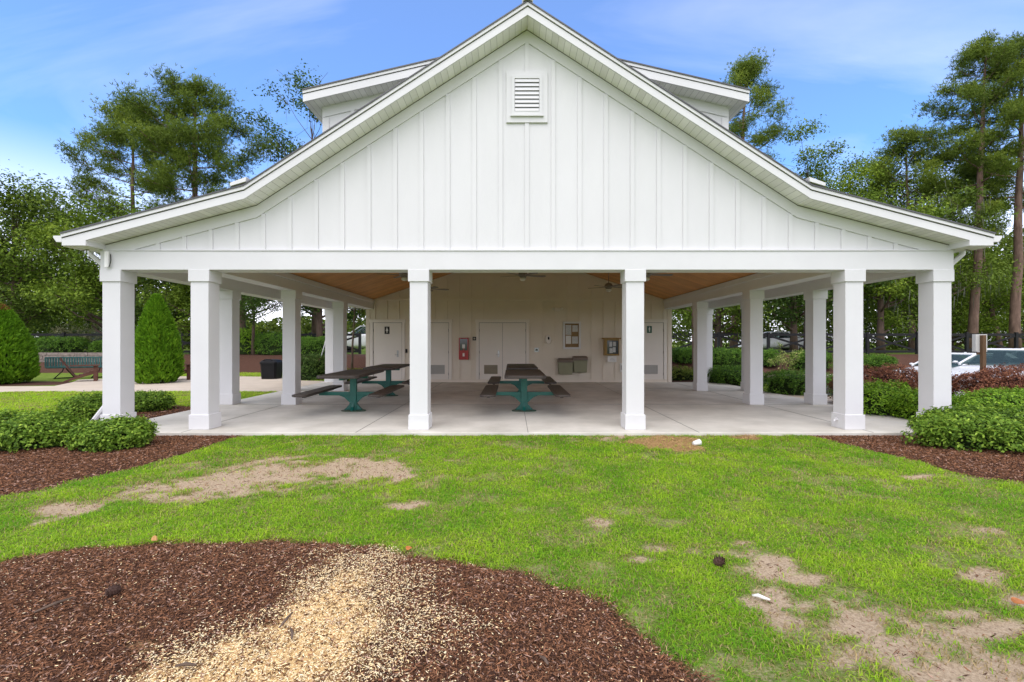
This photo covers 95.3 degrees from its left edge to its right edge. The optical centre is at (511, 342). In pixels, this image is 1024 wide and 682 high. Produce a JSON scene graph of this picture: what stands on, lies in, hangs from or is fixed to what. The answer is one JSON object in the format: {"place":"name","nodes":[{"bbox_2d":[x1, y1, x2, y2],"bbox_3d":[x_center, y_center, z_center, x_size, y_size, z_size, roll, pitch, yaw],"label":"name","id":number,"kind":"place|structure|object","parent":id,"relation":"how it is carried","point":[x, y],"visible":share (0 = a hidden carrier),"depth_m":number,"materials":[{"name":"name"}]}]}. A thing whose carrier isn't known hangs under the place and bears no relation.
{"place":"outdoors","nodes":[
{"label":"outdoors","id":0,"kind":"place"},
{"bbox_2d":[39,353,101,361],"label":"stone wall","id":1,"kind":"structure","parent":0,"point":[42,356],"depth_m":24.18,"materials":[{"name":"stone"}]},
{"bbox_2d":[0,376,323,391],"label":"path","id":2,"kind":"structure","parent":0,"point":[247,383],"depth_m":15.72,"materials":[{"name":"concrete"}]},
{"bbox_2d":[59,357,99,381],"bbox_3d":[-16.542,1.027,17.865,1.110,0.926,0.890,0,0,-40],"label":"garden chair","id":3,"kind":"object","parent":2,"relation":"on","point":[94,371],"visible":0.99,"depth_m":17.78,"materials":[{"name":"brown wood"}]},
{"bbox_2d":[183,364,190,379],"bbox_3d":[-13.397,1.027,18.573,1.110,0.926,0.890,0,0,-30],"label":"garden chair","id":4,"kind":"object","parent":2,"relation":"on","point":[188,370],"visible":0.41,"depth_m":18.49,"materials":[{"name":"brown wood"}]},
{"bbox_2d":[259,359,281,378],"bbox_3d":[-9.860,1.083,19.150,0.710,0.814,0.710,0,0,0],"label":"litter bin","id":5,"kind":"object","parent":2,"relation":"on","point":[271,368],"visible":0.92,"depth_m":18.84,"materials":[{"name":"black plastic"}]},
{"bbox_2d":[0,372,1023,681],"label":"grass","id":6,"kind":"structure","parent":0,"point":[44,402],"depth_m":4.02,"materials":[{"name":"plant"}]},
{"bbox_2d":[713,555,725,567],"bbox_3d":[1.401,1.482,3.155,0.082,0.093,0.084,0,0,30],"label":"pine cone","id":7,"kind":"object","parent":6,"relation":"on","point":[718,561],"visible":0.96,"depth_m":3.13,"materials":[{"name":"brown"}]},
{"bbox_2d":[0,342,1023,681],"bbox_3d":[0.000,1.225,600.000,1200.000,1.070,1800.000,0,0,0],"label":"ground","id":8,"kind":"structure","parent":0,"point":[954,670],"depth_m":3.07,"materials":[{"name":"soil"}]},
{"bbox_2d":[0,302,41,383],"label":"arborvitae","id":9,"kind":"object","parent":8,"relation":"on","point":[19,357],"visible":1,"depth_m":16.92,"materials":[{"name":"green plant"}]},
{"bbox_2d":[0,407,93,452],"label":"shrub","id":10,"kind":"object","parent":8,"relation":"on","point":[31,429],"visible":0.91,"depth_m":6.56,"materials":[{"name":"green plant"}]},
{"bbox_2d":[0,159,108,337],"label":"broadleaf tree","id":11,"kind":"object","parent":8,"relation":"on","point":[12,204],"visible":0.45,"depth_m":28.66,"materials":[{"name":"green plant"}]},
{"bbox_2d":[34,335,89,352],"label":"hedge","id":12,"kind":"object","parent":8,"relation":"on","point":[64,344],"visible":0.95,"depth_m":25.06,"materials":[{"name":"green plant"}]},
{"bbox_2d":[45,357,101,378],"bbox_3d":[-17.431,1.051,19.800,3.500,0.902,0.570,0,0,-22],"label":"park bench","id":13,"kind":"object","parent":8,"relation":"on","point":[47,366],"visible":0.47,"depth_m":19.29,"materials":[{"name":"teal metal"}]},
{"bbox_2d":[51,317,101,348],"bbox_3d":[-27.925,-0.393,31.009,3.510,2.656,3.390,0,0,0],"label":"flowering shrub","id":14,"kind":"object","parent":8,"relation":"on","point":[90,338],"visible":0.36,"depth_m":30.44,"materials":[{"name":"green plant"}]},
{"bbox_2d":[52,390,101,421],"bbox_3d":[-8.091,1.236,8.950,0.972,0.641,0.991,0,0,32],"label":"shrub","id":15,"kind":"object","parent":8,"relation":"on","point":[85,406],"visible":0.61,"depth_m":8.66,"materials":[{"name":"green plant"}]},
{"bbox_2d":[88,339,101,352],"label":"hedge","id":16,"kind":"object","parent":8,"relation":"on","point":[95,346],"visible":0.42,"depth_m":25.22,"materials":[{"name":"green plant"}]},
{"bbox_2d":[0,179,190,332],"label":"broadleaf tree","id":17,"kind":"object","parent":8,"relation":"on","point":[84,275],"visible":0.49,"depth_m":26.25,"materials":[{"name":"green plant"}]},
{"bbox_2d":[60,412,159,452],"bbox_3d":[-5.707,1.290,6.637,1.178,0.591,1.015,0,0,0],"label":"shrub","id":18,"kind":"object","parent":8,"relation":"on","point":[115,433],"visible":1,"depth_m":6.41,"materials":[{"name":"green plant"}]},
{"bbox_2d":[53,91,203,321],"bbox_3d":[-25.088,-7.775,30.924,8.562,17.035,8.225,0,0,0],"label":"pine tree","id":19,"kind":"object","parent":8,"relation":"on","point":[110,135],"visible":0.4,"depth_m":29.57,"materials":[{"name":"green plant"}]},
{"bbox_2d":[135,389,176,411],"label":"shrub","id":20,"kind":"object","parent":8,"relation":"on","point":[152,401],"visible":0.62,"depth_m":10.24,"materials":[{"name":"green plant"}]},
{"bbox_2d":[135,293,185,383],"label":"arborvitae","id":21,"kind":"object","parent":8,"relation":"on","point":[159,355],"visible":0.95,"depth_m":16.80,"materials":[{"name":"green plant"}]},
{"bbox_2d":[135,277,190,349],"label":"broadleaf tree","id":22,"kind":"object","parent":8,"relation":"on","point":[140,310],"visible":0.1,"depth_m":28.70,"materials":[{"name":"green plant"}]},
{"bbox_2d":[104,63,278,353],"bbox_3d":[-18.739,-7.687,27.518,7.863,16.868,8.287,0,0,31],"label":"pine tree","id":23,"kind":"object","parent":8,"relation":"on","point":[209,139],"visible":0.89,"depth_m":26.55,"materials":[{"name":"green plant"}]},
{"bbox_2d":[30,332,360,353],"bbox_3d":[-26.500,0.110,27.600,35.140,1.400,0.140,0,0,0],"label":"rail fence","id":24,"kind":"object","parent":8,"relation":"on","point":[358,335],"visible":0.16,"depth_m":27.58,"materials":[{"name":"metal"}]},
{"bbox_2d":[135,280,256,336],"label":"broadleaf tree","id":25,"kind":"object","parent":8,"relation":"on","point":[182,299],"visible":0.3,"depth_m":26.78,"materials":[{"name":"green plant"}]},
{"bbox_2d":[157,186,279,331],"bbox_3d":[-15.704,-3.836,27.117,9.832,9.164,9.538,0,0,-32],"label":"oak tree","id":26,"kind":"object","parent":8,"relation":"on","point":[243,323],"visible":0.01,"depth_m":26.89,"materials":[{"name":"green plant"}]},
{"bbox_2d":[240,327,261,353],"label":"hedge","id":27,"kind":"object","parent":8,"relation":"on","point":[245,342],"visible":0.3,"depth_m":26.04,"materials":[{"name":"green plant"}]},
{"bbox_2d":[240,294,281,354],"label":"oak tree","id":28,"kind":"object","parent":8,"relation":"on","point":[253,304],"visible":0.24,"depth_m":25.31,"materials":[{"name":"green plant"}]},
{"bbox_2d":[252,331,281,354],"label":"hedge","id":29,"kind":"object","parent":8,"relation":"on","point":[269,344],"visible":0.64,"depth_m":25.30,"materials":[{"name":"green plant"}]},
{"bbox_2d":[231,58,324,338],"bbox_3d":[-13.701,-8.445,30.951,8.336,18.374,5.538,0,0,-24],"label":"oak tree","id":30,"kind":"object","parent":8,"relation":"on","point":[284,149],"visible":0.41,"depth_m":29.93,"materials":[{"name":"green plant"}]},
{"bbox_2d":[301,335,324,354],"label":"hedge","id":31,"kind":"object","parent":8,"relation":"on","point":[309,345],"visible":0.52,"depth_m":24.82,"materials":[{"name":"green plant"}]},
{"bbox_2d":[301,353,324,380],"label":"shrub","id":32,"kind":"object","parent":8,"relation":"on","point":[312,366],"visible":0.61,"depth_m":18.40,"materials":[{"name":"green plant"}]},
{"bbox_2d":[276,301,363,338],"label":"broadleaf tree","id":33,"kind":"object","parent":8,"relation":"on","point":[320,329],"visible":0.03,"depth_m":27.20,"materials":[{"name":"green plant"}]},
{"bbox_2d":[0,541,693,681],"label":"wood shavings","id":34,"kind":"object","parent":8,"relation":"on","point":[310,638],"visible":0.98,"depth_m":2.38},
{"bbox_2d":[175,662,195,666],"bbox_3d":[-1.484,1.465,2.123,0.091,0.018,0.016,0,0,0],"label":"stick","id":35,"kind":"object","parent":34,"relation":"on","point":[185,664],"visible":1,"depth_m":2.12,"materials":[{"name":"wood"}]},
{"bbox_2d":[279,612,292,627],"bbox_3d":[-1.200,1.476,2.484,0.016,0.022,0.121,0,0,6],"label":"stick","id":36,"kind":"object","parent":34,"relation":"on","point":[286,618],"visible":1,"depth_m":2.47,"materials":[{"name":"wood"}]},
{"bbox_2d":[347,326,365,349],"bbox_3d":[-11.358,-0.281,36.000,4.600,1.962,2.133,0,0,-5],"label":"parked car","id":37,"kind":"object","parent":8,"relation":"on","point":[362,329],"visible":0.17,"depth_m":35.12,"materials":[{"name":"white paint"}]},
{"bbox_2d":[347,307,365,368],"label":"crape myrtle","id":38,"kind":"object","parent":8,"relation":"on","point":[362,311],"visible":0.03,"depth_m":21.36,"materials":[{"name":"green plant"}]},
{"bbox_2d":[0,225,1023,349],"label":"woods","id":39,"kind":"object","parent":8,"relation":"on","point":[270,326],"visible":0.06,"depth_m":45.07,"materials":[{"name":"green plant"}]},
{"bbox_2d":[0,405,1023,681],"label":"mulch chips","id":40,"kind":"object","parent":8,"relation":"on","point":[98,585],"visible":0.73,"depth_m":2.65,"materials":[{"name":"brown wood"}]},
{"bbox_2d":[34,596,73,612],"bbox_3d":[-2.558,1.466,2.607,0.016,0.027,0.161,0,0,43],"label":"stick","id":41,"kind":"object","parent":40,"relation":"on","point":[51,604],"visible":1,"depth_m":2.60,"materials":[{"name":"wood"}]},
{"bbox_2d":[104,582,121,597],"bbox_3d":[-2.338,1.457,2.735,0.078,0.090,0.080,0,0,-20],"label":"pine cone","id":42,"kind":"object","parent":40,"relation":"on","point":[116,589],"visible":1,"depth_m":2.72,"materials":[{"name":"brown"}]},
{"bbox_2d":[147,382,916,435],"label":"concrete slab","id":43,"kind":"structure","parent":8,"relation":"on","point":[585,408],"depth_m":9.30,"materials":[{"name":"grey"}]},
{"bbox_2d":[292,369,403,411],"bbox_3d":[-3.360,1.046,9.900,1.740,0.824,2.100,0,0,-1],"label":"picnic table","id":44,"kind":"object","parent":43,"relation":"on","point":[353,397],"visible":1,"depth_m":9.85,"materials":[{"name":"green metal"}]},
{"bbox_2d":[344,364,409,395],"bbox_3d":[-3.360,1.046,12.700,1.740,0.824,2.100,0,0,-1],"label":"picnic table","id":45,"kind":"object","parent":43,"relation":"on","point":[387,368],"visible":0.58,"depth_m":12.65,"materials":[{"name":"wood"}]},
{"bbox_2d":[488,364,556,391],"bbox_3d":[0.255,1.046,12.700,1.740,0.824,2.100,0,0,0],"label":"picnic table","id":46,"kind":"object","parent":43,"relation":"on","point":[494,380],"visible":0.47,"depth_m":12.65,"materials":[{"name":"brown wood"}]},
{"bbox_2d":[480,369,570,411],"bbox_3d":[0.255,1.046,9.900,1.740,0.824,2.100,0,0,0],"label":"picnic table","id":47,"kind":"object","parent":43,"relation":"on","point":[523,397],"visible":1,"depth_m":9.85,"materials":[{"name":"brown wood"}]},
{"bbox_2d":[53,0,1001,429],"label":"pavilion","id":48,"kind":"structure","parent":43,"relation":"on","point":[529,136],"depth_m":7.82,"materials":[{"name":"white paint"}]},
{"bbox_2d":[104,251,110,267],"bbox_3d":[-6.707,-1.371,7.743,0.093,0.265,0.068,0,0,-37],"label":"beam sensor","id":49,"kind":"object","parent":48,"relation":"attached to","point":[107,258],"visible":1,"depth_m":7.72,"materials":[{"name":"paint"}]},
{"bbox_2d":[369,319,405,378],"bbox_3d":[-4.559,0.305,17.061,1.339,2.290,0.075,0,0,0],"label":"door","id":50,"kind":"structure","parent":48,"relation":"in","point":[389,348],"depth_m":17.09,"materials":[{"name":"paint"}]},
{"bbox_2d":[388,273,407,280],"bbox_3d":[-2.709,-1.957,11.942,1.318,0.787,1.254,0,0,38],"label":"ceiling fan","id":51,"kind":"object","parent":48,"relation":"hanging from","point":[404,276],"visible":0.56,"depth_m":11.82,"materials":[{"name":"brown metal"}]},
{"bbox_2d":[431,319,452,378],"bbox_3d":[-2.844,0.304,17.080,1.344,2.288,0.037,0,0,0],"label":"door","id":52,"kind":"structure","parent":48,"relation":"in","point":[441,329],"depth_m":17.09,"materials":[{"name":"paint"}]},
{"bbox_2d":[459,338,468,359],"bbox_3d":[-1.758,0.234,17.008,0.344,0.797,0.152,0,0,0],"label":"extinguisher cabinet","id":53,"kind":"object","parent":48,"relation":"attached to","point":[463,348],"visible":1,"depth_m":16.95,"materials":[{"name":"red metal"}]},
{"bbox_2d":[460,339,467,349],"bbox_3d":[-1.758,0.087,16.950,0.284,0.422,0.005,0,0,0],"label":"window","id":54,"kind":"structure","parent":53,"relation":"in","point":[462,341],"depth_m":16.95,"materials":[{"name":"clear glass"}]},
{"bbox_2d":[475,319,529,378],"bbox_3d":[-0.346,0.305,17.061,2.001,2.290,0.075,0,0,0],"label":"door","id":55,"kind":"structure","parent":48,"relation":"in","point":[500,343],"depth_m":17.09,"materials":[{"name":"paint"}]},
{"bbox_2d":[502,273,545,280],"bbox_3d":[0.362,-2.538,13.313,1.254,1.581,1.318,0,0,-14],"label":"ceiling fan","id":56,"kind":"object","parent":48,"relation":"hanging from","point":[522,276],"visible":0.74,"depth_m":13.23,"materials":[{"name":"brown metal"}]},
{"bbox_2d":[545,335,550,343],"bbox_3d":[1.324,-0.105,17.030,0.211,0.323,0.106,0,0,0],"label":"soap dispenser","id":57,"kind":"object","parent":48,"relation":"attached to","point":[548,339],"visible":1,"depth_m":16.98,"materials":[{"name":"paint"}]},
{"bbox_2d":[557,358,573,373],"bbox_3d":[1.932,0.866,16.898,0.550,0.574,0.370,0,0,0],"label":"wall bin","id":58,"kind":"object","parent":48,"relation":"attached to","point":[565,365],"depth_m":16.76,"materials":[{"name":"green plastic"}]},
{"bbox_2d":[563,322,580,348],"bbox_3d":[2.188,-0.254,17.053,0.647,1.005,0.060,0,0,0],"label":"notice board","id":59,"kind":"object","parent":48,"relation":"attached to","point":[571,335],"visible":1,"depth_m":17.06,"materials":[{"name":"white paint"}]},
{"bbox_2d":[572,356,587,371],"bbox_3d":[2.460,0.792,16.898,0.525,0.581,0.370,0,0,0],"label":"wall bin","id":60,"kind":"object","parent":48,"relation":"attached to","point":[579,363],"depth_m":16.76,"materials":[{"name":"green plastic"}]},
{"bbox_2d":[588,273,621,291],"bbox_3d":[3.139,-2.005,14.905,1.254,0.795,1.318,0,0,-6],"label":"ceiling fan","id":61,"kind":"object","parent":48,"relation":"hanging from","point":[608,286],"visible":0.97,"depth_m":14.82,"materials":[{"name":"wood"}]},
{"bbox_2d":[602,338,620,355],"bbox_3d":[3.610,0.158,16.928,0.638,0.644,0.310,0,0,0],"label":"bulletin board","id":62,"kind":"object","parent":48,"relation":"attached to","point":[610,346],"visible":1,"depth_m":16.82,"materials":[{"name":"brown wood"}]},
{"bbox_2d":[607,341,618,353],"bbox_3d":[3.635,0.178,16.819,0.408,0.484,0.008,0,0,0],"label":"window","id":63,"kind":"structure","parent":62,"relation":"in","point":[617,342],"depth_m":16.81,"materials":[{"name":"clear glass"}]},
{"bbox_2d":[608,356,616,361],"bbox_3d":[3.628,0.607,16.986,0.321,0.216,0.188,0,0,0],"label":"paper notice","id":64,"kind":"object","parent":48,"relation":"attached to","point":[612,358],"visible":1,"depth_m":16.89,"materials":[{"name":"white paper"}]},
{"bbox_2d":[644,319,667,378],"bbox_3d":[5.049,0.305,17.080,1.297,2.290,0.037,0,0,0],"label":"door","id":65,"kind":"structure","parent":48,"relation":"in","point":[655,343],"depth_m":17.09,"materials":[{"name":"paint"}]},
{"bbox_2d":[646,273,672,280],"bbox_3d":[3.481,-1.927,11.903,1.254,0.725,1.318,0,0,-3],"label":"ceiling fan","id":66,"kind":"object","parent":48,"relation":"hanging from","point":[648,275],"visible":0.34,"depth_m":11.86,"materials":[{"name":"brown metal"}]},
{"bbox_2d":[672,347,691,363],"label":"hedge","id":67,"kind":"object","parent":8,"relation":"on","point":[682,354],"visible":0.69,"depth_m":23.86,"materials":[{"name":"green plant"}]},
{"bbox_2d":[672,363,692,380],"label":"ground plant","id":68,"kind":"object","parent":8,"relation":"on","point":[682,374],"visible":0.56,"depth_m":18.36,"materials":[{"name":"green plant"}]},
{"bbox_2d":[619,433,762,451],"bbox_3d":[2.907,1.502,7.264,2.524,0.109,1.182,0,0,-30],"label":"pine straw","id":69,"kind":"object","parent":8,"relation":"on","point":[658,437],"visible":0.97,"depth_m":7.07,"materials":[{"name":"beige plant"}]},
{"bbox_2d":[692,439,701,445],"bbox_3d":[2.704,1.468,6.838,0.121,0.094,0.094,0,0,-20],"label":"paper cup","id":70,"kind":"object","parent":69,"relation":"on","point":[697,442],"visible":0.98,"depth_m":6.81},
{"bbox_2d":[672,306,734,368],"bbox_3d":[7.669,-1.814,20.947,4.569,6.758,4.581,0,0,44],"label":"crape myrtle","id":71,"kind":"object","parent":8,"relation":"on","point":[691,311],"visible":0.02,"depth_m":20.98,"materials":[{"name":"green plant"}]},
{"bbox_2d":[672,301,776,347],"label":"broadleaf tree","id":72,"kind":"object","parent":8,"relation":"on","point":[718,327],"visible":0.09,"depth_m":27.90,"materials":[{"name":"green plant"}]},
{"bbox_2d":[712,346,740,369],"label":"hedge","id":73,"kind":"object","parent":8,"relation":"on","point":[729,357],"visible":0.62,"depth_m":22.86,"materials":[{"name":"green plant"}]},
{"bbox_2d":[707,364,763,385],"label":"hedge","id":74,"kind":"object","parent":8,"relation":"on","point":[719,374],"visible":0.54,"depth_m":16.39,"materials":[{"name":"green plant"}]},
{"bbox_2d":[719,46,797,349],"bbox_3d":[16.559,-9.868,33.006,5.944,21.248,7.127,0,0,-30],"label":"pine tree","id":75,"kind":"object","parent":8,"relation":"on","point":[745,74],"visible":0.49,"depth_m":31.64,"materials":[{"name":"green plant"}]},
{"bbox_2d":[752,594,769,600],"bbox_3d":[1.465,1.497,2.744,0.098,0.028,0.021,0,0,38],"label":"paper scrap","id":76,"kind":"object","parent":8,"relation":"on","point":[760,596],"visible":1,"depth_m":2.74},
{"bbox_2d":[738,331,803,349],"bbox_3d":[20.000,-0.059,36.000,4.600,1.518,2.133,0,0,5],"label":"parked car","id":77,"kind":"object","parent":8,"relation":"on","point":[772,344],"visible":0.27,"depth_m":35.14,"materials":[{"name":"white paint"}]},
{"bbox_2d":[763,348,779,366],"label":"hedge","id":78,"kind":"object","parent":8,"relation":"on","point":[770,354],"visible":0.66,"depth_m":23.54,"materials":[{"name":"green plant"}]},
{"bbox_2d":[767,342,804,370],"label":"shrub","id":79,"kind":"object","parent":8,"relation":"on","point":[782,360],"visible":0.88,"depth_m":19.23,"materials":[{"name":"green plant"}]},
{"bbox_2d":[763,367,832,395],"bbox_3d":[8.363,1.130,13.581,2.258,0.802,1.734,0,0,0],"label":"hedge","id":80,"kind":"object","parent":8,"relation":"on","point":[787,382],"visible":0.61,"depth_m":13.23,"materials":[{"name":"green plant"}]},
{"bbox_2d":[789,349,832,368],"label":"hedge","id":81,"kind":"object","parent":8,"relation":"on","point":[800,363],"visible":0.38,"depth_m":23.30,"materials":[{"name":"green plant"}]},
{"bbox_2d":[763,277,907,349],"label":"broadleaf tree","id":82,"kind":"object","parent":8,"relation":"on","point":[792,311],"visible":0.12,"depth_m":27.88,"materials":[{"name":"green plant"}]},
{"bbox_2d":[780,113,901,349],"bbox_3d":[21.198,-7.656,33.780,10.353,16.806,9.426,0,0,17],"label":"broadleaf tree","id":83,"kind":"object","parent":8,"relation":"on","point":[845,187],"visible":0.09,"depth_m":32.34,"materials":[{"name":"green plant"}]},
{"bbox_2d":[672,332,1023,353],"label":"rail fence","id":84,"kind":"object","parent":8,"relation":"on","point":[966,336],"visible":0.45,"depth_m":27.28,"materials":[{"name":"metal"}]},
{"bbox_2d":[826,363,917,401],"bbox_3d":[8.888,1.010,11.187,2.505,1.060,1.453,0,0,0],"label":"hedge","id":85,"kind":"object","parent":8,"relation":"on","point":[887,373],"visible":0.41,"depth_m":10.90,"materials":[{"name":"red plant"}]},
{"bbox_2d":[863,353,898,371],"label":"hedge","id":86,"kind":"object","parent":8,"relation":"on","point":[873,360],"visible":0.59,"depth_m":22.84,"materials":[{"name":"green plant"}]},
{"bbox_2d":[863,377,911,415],"bbox_3d":[7.627,1.139,9.757,1.485,0.851,1.435,0,0,0],"label":"shrub","id":87,"kind":"object","parent":8,"relation":"on","point":[876,395],"visible":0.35,"depth_m":9.39,"materials":[{"name":"green plant"}]},
{"bbox_2d":[830,135,955,218],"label":"broadleaf tree","id":88,"kind":"object","parent":8,"relation":"on","point":[891,202],"visible":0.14,"depth_m":34.33,"materials":[{"name":"green plant"}]},
{"bbox_2d":[826,171,970,353],"bbox_3d":[22.771,-4.712,28.548,8.152,10.912,8.781,0,0,42],"label":"broadleaf tree","id":89,"kind":"object","parent":8,"relation":"on","point":[885,295],"visible":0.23,"depth_m":28.25,"materials":[{"name":"green plant"}]},
{"bbox_2d":[854,120,970,349],"bbox_3d":[28.688,-7.596,33.751,6.488,16.688,8.696,0,0,35],"label":"pine tree","id":90,"kind":"object","parent":8,"relation":"on","point":[901,134],"visible":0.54,"depth_m":32.84,"materials":[{"name":"green plant"}]},
{"bbox_2d":[884,387,964,418],"bbox_3d":[7.933,1.205,8.965,1.215,0.712,1.196,0,0,0],"label":"shrub","id":91,"kind":"object","parent":8,"relation":"on","point":[907,408],"visible":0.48,"depth_m":8.93,"materials":[{"name":"green plant"}]},
{"bbox_2d":[863,179,1023,341],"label":"oak tree","id":92,"kind":"object","parent":8,"relation":"on","point":[980,279],"visible":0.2,"depth_m":29.33,"materials":[{"name":"green plant"}]},
{"bbox_2d":[874,249,1023,349],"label":"broadleaf tree","id":93,"kind":"object","parent":8,"relation":"on","point":[957,318],"visible":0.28,"depth_m":33.33,"materials":[{"name":"green plant"}]},
{"bbox_2d":[881,150,1023,300],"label":"broadleaf tree","id":94,"kind":"object","parent":8,"relation":"on","point":[946,170],"visible":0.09,"depth_m":33.82,"materials":[{"name":"green plant"}]},
{"bbox_2d":[901,401,1023,453],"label":"shrub","id":95,"kind":"object","parent":8,"relation":"on","point":[980,427],"visible":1,"depth_m":6.49,"materials":[{"name":"green plant"}]},
{"bbox_2d":[911,28,1023,348],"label":"pine tree","id":96,"kind":"object","parent":8,"relation":"on","point":[984,51],"visible":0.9,"depth_m":30.50,"materials":[{"name":"green plant"}]},
{"bbox_2d":[972,334,986,370],"bbox_3d":[11.817,0.660,11.750,0.290,1.720,0.180,0,0,0],"label":"post sign","id":97,"kind":"object","parent":8,"relation":"on","point":[979,344],"visible":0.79,"depth_m":11.72,"materials":[{"name":"grey"}]},
{"bbox_2d":[940,156,1023,347],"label":"pine tree","id":98,"kind":"object","parent":8,"relation":"on","point":[993,311],"visible":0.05,"depth_m":35.92,"materials":[{"name":"green plant"}]},
{"bbox_2d":[942,30,1023,347],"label":"pine tree","id":99,"kind":"object","parent":8,"relation":"on","point":[1015,311],"visible":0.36,"depth_m":30.89,"materials":[{"name":"green plant"}]},
{"bbox_2d":[951,385,1023,410],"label":"shrub","id":100,"kind":"object","parent":8,"relation":"on","point":[1007,397],"visible":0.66,"depth_m":8.37,"materials":[{"name":"green plant"}]},
{"bbox_2d":[951,362,1023,395],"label":"hedge","id":101,"kind":"object","parent":8,"relation":"on","point":[987,377],"visible":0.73,"depth_m":10.39,"materials":[{"name":"red plant"}]},
{"bbox_2d":[954,241,1023,342],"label":"broadleaf tree","id":102,"kind":"object","parent":8,"relation":"on","point":[997,305],"visible":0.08,"depth_m":37.58,"materials":[{"name":"green plant"}]},
{"bbox_2d":[1011,597,1023,603],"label":"fallen leaf","id":103,"kind":"object","parent":8,"relation":"on","point":[1016,600],"visible":1,"depth_m":2.67,"materials":[{"name":"plant"}]},
{"bbox_2d":[0,0,1023,342],"label":"sky","id":104,"kind":"structure","parent":0,"point":[863,65],"materials":[{"name":"blue"}]},
{"bbox_2d":[787,395,832,403],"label":"path","id":105,"kind":"structure","parent":0,"point":[829,401],"depth_m":12.59,"materials":[{"name":"concrete"}]},
{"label":"parking lot","id":106,"kind":"structure","parent":0,"visible":0},
{"bbox_2d":[895,352,973,379],"bbox_3d":[15.300,1.051,15.900,4.600,1.399,2.133,0,0,-8],"label":"parked car","id":107,"kind":"object","parent":106,"relation":"on","point":[958,357],"visible":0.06,"depth_m":15.60,"materials":[{"name":"white paint"}]},
{"bbox_2d":[951,348,1023,396],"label":"parked car","id":108,"kind":"object","parent":106,"relation":"on","point":[1008,356],"visible":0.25,"depth_m":12.66,"materials":[{"name":"white paint"}]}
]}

